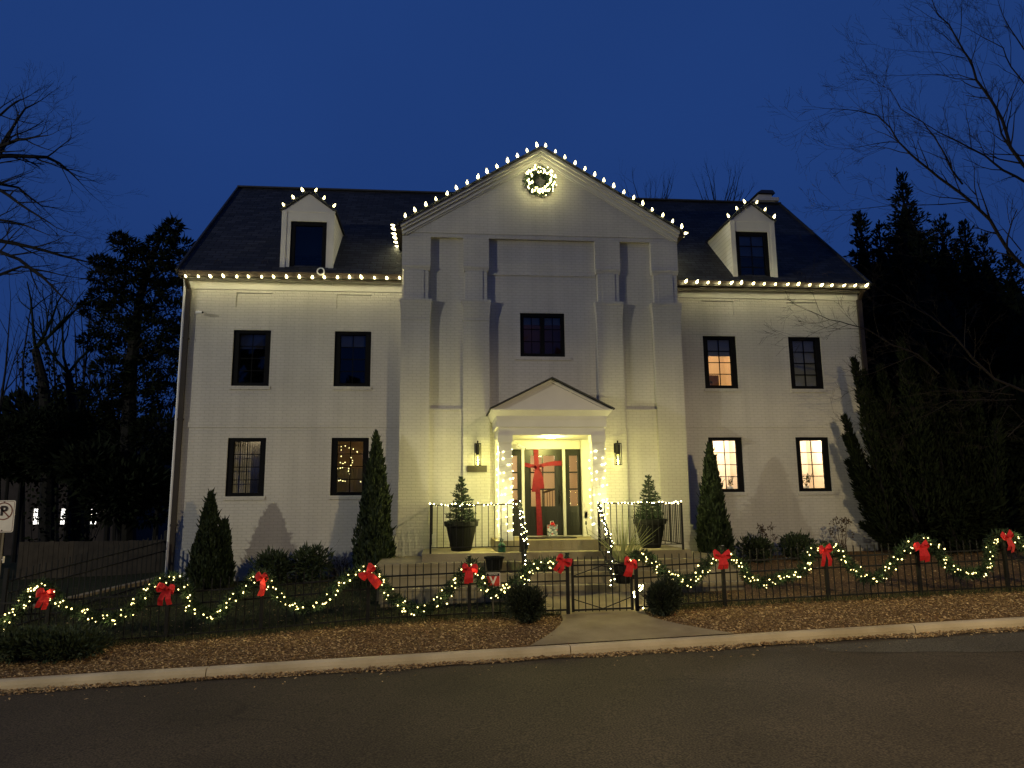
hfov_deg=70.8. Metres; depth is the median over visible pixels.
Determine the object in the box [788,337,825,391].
window
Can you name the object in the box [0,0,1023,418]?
sky
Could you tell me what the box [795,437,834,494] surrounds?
window
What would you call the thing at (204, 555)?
arborvitae
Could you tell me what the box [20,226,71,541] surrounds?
bare tree
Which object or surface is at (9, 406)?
evergreen shrub
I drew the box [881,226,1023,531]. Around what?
conifer
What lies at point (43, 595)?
red bow
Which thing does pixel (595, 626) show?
front path
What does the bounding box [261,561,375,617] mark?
garland
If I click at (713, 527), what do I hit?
arborvitae
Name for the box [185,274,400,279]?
light string
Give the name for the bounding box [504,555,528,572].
strap leaf plant
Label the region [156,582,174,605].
red bow
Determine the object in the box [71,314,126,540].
bare tree
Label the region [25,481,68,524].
bare bush
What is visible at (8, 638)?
shrub
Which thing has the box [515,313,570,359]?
window
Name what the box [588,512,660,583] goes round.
strap leaf plant
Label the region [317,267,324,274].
outdoor speaker
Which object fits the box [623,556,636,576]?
red bow
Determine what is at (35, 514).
window
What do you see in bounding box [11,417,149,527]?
evergreen shrub
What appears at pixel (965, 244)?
conifer
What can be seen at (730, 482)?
house plant
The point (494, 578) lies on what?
yard sign
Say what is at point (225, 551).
arborvitae
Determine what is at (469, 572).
red bow
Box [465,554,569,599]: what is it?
garland
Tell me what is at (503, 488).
fairy light string
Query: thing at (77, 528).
ivy clad tree
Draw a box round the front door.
[524,449,562,535]
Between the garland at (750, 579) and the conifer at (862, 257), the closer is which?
the garland at (750, 579)
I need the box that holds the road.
[0,629,1023,767]
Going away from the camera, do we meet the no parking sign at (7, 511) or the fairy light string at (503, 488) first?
the no parking sign at (7, 511)
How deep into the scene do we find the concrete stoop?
14.79 m
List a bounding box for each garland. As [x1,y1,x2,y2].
[0,576,46,631]
[36,571,173,627]
[163,567,268,624]
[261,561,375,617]
[366,556,477,617]
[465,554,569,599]
[625,546,721,588]
[719,540,827,591]
[818,533,929,585]
[914,529,1007,581]
[1000,527,1023,556]
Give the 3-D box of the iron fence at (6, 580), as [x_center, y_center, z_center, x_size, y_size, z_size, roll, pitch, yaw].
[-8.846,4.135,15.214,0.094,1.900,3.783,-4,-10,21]
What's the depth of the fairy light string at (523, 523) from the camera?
14.84 m
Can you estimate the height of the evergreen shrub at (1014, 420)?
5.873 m
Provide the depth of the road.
8.17 m
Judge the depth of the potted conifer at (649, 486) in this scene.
16.29 m
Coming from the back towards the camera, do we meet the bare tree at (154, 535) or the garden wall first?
the bare tree at (154, 535)
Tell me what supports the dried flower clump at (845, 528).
on the ground at (8, 564)
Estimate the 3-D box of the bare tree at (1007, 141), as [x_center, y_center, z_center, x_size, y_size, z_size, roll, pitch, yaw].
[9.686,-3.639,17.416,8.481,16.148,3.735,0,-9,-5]
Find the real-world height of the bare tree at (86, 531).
13.012 m
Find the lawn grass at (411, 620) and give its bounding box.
[0,575,1023,649]
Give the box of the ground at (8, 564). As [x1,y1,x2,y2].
[0,536,1023,678]
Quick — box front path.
[530,591,730,645]
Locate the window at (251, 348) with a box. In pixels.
[229,330,270,388]
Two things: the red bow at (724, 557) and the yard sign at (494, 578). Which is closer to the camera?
the yard sign at (494, 578)
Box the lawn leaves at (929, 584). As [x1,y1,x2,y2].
[645,552,1023,606]
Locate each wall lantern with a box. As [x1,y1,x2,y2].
[474,441,480,465]
[614,440,621,464]
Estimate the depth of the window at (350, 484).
18.92 m
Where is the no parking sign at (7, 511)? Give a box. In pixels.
[0,500,15,571]
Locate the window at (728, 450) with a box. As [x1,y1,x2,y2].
[708,437,746,495]
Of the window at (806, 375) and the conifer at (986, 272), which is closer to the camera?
the window at (806, 375)
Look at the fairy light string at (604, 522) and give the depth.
14.86 m
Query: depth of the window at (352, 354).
18.22 m
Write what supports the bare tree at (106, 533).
on the ground at (8, 564)
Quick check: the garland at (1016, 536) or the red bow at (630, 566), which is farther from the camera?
the garland at (1016, 536)
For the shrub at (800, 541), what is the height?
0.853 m
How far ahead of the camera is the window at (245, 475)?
17.68 m
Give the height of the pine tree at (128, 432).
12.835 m
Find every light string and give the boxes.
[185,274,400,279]
[282,187,335,207]
[390,224,397,246]
[404,142,682,228]
[431,502,529,583]
[496,450,513,532]
[589,449,607,530]
[597,501,678,585]
[684,279,868,287]
[727,199,774,217]
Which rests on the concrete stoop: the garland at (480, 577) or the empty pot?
the empty pot
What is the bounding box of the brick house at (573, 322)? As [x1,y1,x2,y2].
[165,146,884,584]
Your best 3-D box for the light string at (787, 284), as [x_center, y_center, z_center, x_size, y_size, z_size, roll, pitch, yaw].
[6.984,-2.643,18.954,5.017,0.112,0.167,0,-9,-5]
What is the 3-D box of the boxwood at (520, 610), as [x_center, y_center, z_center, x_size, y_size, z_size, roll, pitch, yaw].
[0.231,3.836,12.674,0.847,0.864,1.039,4,-11,-28]
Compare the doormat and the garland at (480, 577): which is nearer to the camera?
the garland at (480, 577)
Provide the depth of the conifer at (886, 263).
27.22 m
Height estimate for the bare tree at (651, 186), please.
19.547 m
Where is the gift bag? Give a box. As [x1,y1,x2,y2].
[547,521,557,535]
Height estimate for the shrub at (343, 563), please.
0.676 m
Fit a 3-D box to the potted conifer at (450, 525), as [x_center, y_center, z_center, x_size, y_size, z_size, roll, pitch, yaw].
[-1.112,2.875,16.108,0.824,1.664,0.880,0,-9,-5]
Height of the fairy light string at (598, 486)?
1.872 m
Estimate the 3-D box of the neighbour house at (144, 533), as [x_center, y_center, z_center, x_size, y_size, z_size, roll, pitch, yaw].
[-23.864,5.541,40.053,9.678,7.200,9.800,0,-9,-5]
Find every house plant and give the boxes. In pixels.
[727,477,732,488]
[803,472,811,487]
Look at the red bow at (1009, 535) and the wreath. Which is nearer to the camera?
the red bow at (1009, 535)
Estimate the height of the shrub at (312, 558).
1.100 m
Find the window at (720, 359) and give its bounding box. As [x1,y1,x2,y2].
[703,336,740,391]
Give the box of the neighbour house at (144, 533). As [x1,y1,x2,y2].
[1,420,173,555]
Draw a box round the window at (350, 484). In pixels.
[328,438,368,498]
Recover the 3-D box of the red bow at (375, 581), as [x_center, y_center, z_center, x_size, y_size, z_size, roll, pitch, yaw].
[-2.477,3.364,12.610,0.428,0.458,0.104,3,-10,-22]
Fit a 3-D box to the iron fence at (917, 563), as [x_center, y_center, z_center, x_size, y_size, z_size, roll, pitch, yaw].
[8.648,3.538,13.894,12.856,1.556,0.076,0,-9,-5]
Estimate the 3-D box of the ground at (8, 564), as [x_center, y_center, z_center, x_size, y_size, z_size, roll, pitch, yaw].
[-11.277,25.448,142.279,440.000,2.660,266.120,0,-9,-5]
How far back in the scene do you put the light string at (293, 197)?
18.49 m
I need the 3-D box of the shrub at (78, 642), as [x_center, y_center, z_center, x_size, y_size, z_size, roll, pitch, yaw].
[-7.202,4.181,11.631,1.563,0.746,1.220,0,-9,-5]
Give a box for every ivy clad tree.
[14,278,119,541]
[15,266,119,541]
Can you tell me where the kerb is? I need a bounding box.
[0,617,1023,692]
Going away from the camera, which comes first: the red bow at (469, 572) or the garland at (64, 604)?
the garland at (64, 604)
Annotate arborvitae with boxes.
[184,487,226,589]
[212,515,236,588]
[350,430,396,579]
[694,441,736,554]
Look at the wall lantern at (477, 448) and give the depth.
17.17 m
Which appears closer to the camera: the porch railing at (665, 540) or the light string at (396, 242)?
the porch railing at (665, 540)
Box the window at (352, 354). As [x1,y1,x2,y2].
[332,331,370,389]
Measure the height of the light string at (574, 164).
2.271 m
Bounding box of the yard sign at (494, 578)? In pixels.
[486,573,499,618]
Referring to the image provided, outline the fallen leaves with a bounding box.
[0,589,1023,677]
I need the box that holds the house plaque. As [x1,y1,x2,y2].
[467,465,486,471]
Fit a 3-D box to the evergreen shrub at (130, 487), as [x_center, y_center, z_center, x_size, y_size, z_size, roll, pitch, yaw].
[-12.748,3.852,23.542,4.181,4.611,3.030,0,-9,-5]
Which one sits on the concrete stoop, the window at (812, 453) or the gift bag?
the gift bag
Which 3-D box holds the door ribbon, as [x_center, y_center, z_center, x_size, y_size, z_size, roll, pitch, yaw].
[0.775,2.614,17.441,0.945,2.069,0.193,0,-9,-5]
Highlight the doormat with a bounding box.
[527,536,576,538]
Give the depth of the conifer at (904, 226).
28.20 m
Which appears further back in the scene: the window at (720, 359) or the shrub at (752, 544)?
the window at (720, 359)
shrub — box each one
[0,385,119,562]
[0,621,56,665]
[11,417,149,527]
[12,620,119,663]
[49,433,171,540]
[245,545,297,585]
[289,540,335,584]
[324,554,353,578]
[735,530,776,562]
[775,528,817,560]
[876,332,1002,507]
[906,373,1023,539]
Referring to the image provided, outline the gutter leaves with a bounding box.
[0,627,1023,700]
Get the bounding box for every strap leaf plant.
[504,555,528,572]
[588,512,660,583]
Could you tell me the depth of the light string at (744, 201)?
19.59 m
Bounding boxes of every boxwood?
[500,580,550,623]
[628,572,686,616]
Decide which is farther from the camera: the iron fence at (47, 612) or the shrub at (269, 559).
the shrub at (269, 559)
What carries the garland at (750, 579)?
attached to the iron fence at (917, 563)
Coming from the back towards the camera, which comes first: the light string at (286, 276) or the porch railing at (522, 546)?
the light string at (286, 276)
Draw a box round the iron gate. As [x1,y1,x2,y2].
[571,556,634,611]
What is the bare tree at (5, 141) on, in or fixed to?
on the ground at (8, 564)
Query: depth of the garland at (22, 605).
12.10 m
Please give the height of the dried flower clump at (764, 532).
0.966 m
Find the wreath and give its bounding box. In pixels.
[522,164,556,197]
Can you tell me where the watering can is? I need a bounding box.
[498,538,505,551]
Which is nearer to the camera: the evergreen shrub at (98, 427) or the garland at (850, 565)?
the garland at (850, 565)
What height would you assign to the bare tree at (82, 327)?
14.119 m
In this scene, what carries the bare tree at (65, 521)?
on the ground at (8, 564)
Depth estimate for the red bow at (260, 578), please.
12.38 m
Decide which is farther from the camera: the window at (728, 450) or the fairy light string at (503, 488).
the window at (728, 450)
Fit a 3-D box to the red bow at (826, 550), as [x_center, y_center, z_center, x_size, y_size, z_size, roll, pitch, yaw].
[5.851,3.179,13.426,0.266,0.424,0.104,2,-10,-14]
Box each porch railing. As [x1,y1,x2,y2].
[429,504,526,579]
[597,502,683,580]
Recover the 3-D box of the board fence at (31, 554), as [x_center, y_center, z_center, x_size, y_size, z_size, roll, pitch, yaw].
[-12.373,5.291,21.388,4.326,1.272,0.070,0,-9,-5]
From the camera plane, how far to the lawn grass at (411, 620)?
13.45 m
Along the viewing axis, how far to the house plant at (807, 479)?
19.19 m
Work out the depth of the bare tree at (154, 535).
27.36 m
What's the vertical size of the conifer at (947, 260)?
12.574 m
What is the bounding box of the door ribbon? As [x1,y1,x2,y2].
[524,449,561,535]
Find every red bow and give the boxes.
[34,588,54,609]
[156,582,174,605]
[255,571,267,596]
[358,563,381,588]
[462,563,477,583]
[553,553,571,573]
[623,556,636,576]
[713,549,730,569]
[818,543,832,565]
[913,540,929,561]
[1000,529,1014,552]
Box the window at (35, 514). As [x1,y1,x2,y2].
[33,509,38,523]
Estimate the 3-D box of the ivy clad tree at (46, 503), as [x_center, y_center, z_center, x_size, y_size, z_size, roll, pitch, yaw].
[-16.028,0.970,25.867,4.944,12.073,2.948,0,-9,-5]
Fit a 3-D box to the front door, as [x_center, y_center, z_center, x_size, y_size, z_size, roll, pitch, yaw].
[0.773,2.627,17.518,0.930,2.077,0.140,0,-9,-5]
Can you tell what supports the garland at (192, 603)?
attached to the iron fence at (47, 612)
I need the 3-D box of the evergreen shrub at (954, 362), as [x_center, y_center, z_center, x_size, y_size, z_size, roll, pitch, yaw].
[13.782,2.022,22.913,5.038,7.513,2.938,0,-9,-5]
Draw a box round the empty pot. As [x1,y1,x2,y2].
[484,556,504,572]
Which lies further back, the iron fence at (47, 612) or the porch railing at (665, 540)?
the porch railing at (665, 540)
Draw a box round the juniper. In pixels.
[840,336,1023,555]
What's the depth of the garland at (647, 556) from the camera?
13.24 m
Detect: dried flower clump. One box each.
[756,522,776,560]
[828,516,854,552]
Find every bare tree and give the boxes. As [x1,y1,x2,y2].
[0,61,147,344]
[0,240,62,499]
[1,255,53,560]
[7,239,111,540]
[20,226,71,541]
[45,257,150,425]
[48,289,101,541]
[55,277,150,540]
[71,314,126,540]
[137,308,174,560]
[618,157,676,198]
[690,148,756,200]
[759,0,1023,470]
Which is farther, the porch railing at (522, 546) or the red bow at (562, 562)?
the porch railing at (522, 546)
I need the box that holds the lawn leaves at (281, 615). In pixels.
[42,582,504,643]
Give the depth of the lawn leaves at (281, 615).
13.62 m
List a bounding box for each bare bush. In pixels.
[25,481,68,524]
[89,503,100,540]
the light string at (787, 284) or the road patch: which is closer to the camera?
the road patch
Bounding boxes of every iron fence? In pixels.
[0,530,167,627]
[0,553,569,643]
[633,537,1023,610]
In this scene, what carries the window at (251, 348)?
in the brick house at (573, 322)
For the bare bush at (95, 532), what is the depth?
30.93 m
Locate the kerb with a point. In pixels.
(252, 669)
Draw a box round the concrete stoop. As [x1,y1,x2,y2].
[376,536,743,607]
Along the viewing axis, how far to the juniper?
18.04 m
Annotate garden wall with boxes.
[19,577,155,610]
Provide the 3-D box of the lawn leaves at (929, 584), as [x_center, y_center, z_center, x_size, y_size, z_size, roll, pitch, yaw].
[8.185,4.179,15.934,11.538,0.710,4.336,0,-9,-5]
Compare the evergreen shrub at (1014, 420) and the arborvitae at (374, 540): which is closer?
the arborvitae at (374, 540)
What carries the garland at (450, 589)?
attached to the iron fence at (47, 612)
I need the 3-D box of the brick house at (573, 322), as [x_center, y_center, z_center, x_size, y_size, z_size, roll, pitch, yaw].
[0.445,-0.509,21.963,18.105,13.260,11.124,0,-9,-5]
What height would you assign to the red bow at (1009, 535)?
0.443 m
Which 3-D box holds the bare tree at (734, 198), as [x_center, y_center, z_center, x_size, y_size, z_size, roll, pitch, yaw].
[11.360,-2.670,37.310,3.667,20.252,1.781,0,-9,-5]
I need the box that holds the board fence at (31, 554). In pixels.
[16,540,162,579]
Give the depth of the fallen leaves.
12.18 m
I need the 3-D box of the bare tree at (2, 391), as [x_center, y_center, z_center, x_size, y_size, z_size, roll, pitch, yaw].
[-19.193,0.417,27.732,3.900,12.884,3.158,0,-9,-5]
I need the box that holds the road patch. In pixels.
[814,632,1023,651]
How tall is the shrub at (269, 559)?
0.964 m
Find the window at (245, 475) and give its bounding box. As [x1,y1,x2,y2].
[223,438,265,499]
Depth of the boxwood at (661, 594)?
12.81 m
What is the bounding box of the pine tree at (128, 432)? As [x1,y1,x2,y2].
[0,212,195,540]
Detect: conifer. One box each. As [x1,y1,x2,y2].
[444,476,478,550]
[632,474,667,547]
[843,210,915,534]
[868,219,914,371]
[874,167,984,329]
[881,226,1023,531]
[925,213,1008,386]
[953,218,996,287]
[962,230,1023,367]
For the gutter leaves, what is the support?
on the road
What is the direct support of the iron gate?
attached to the iron fence at (917, 563)
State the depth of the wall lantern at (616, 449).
17.48 m
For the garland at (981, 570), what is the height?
1.028 m
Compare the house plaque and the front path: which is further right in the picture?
the front path
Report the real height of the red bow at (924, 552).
0.423 m

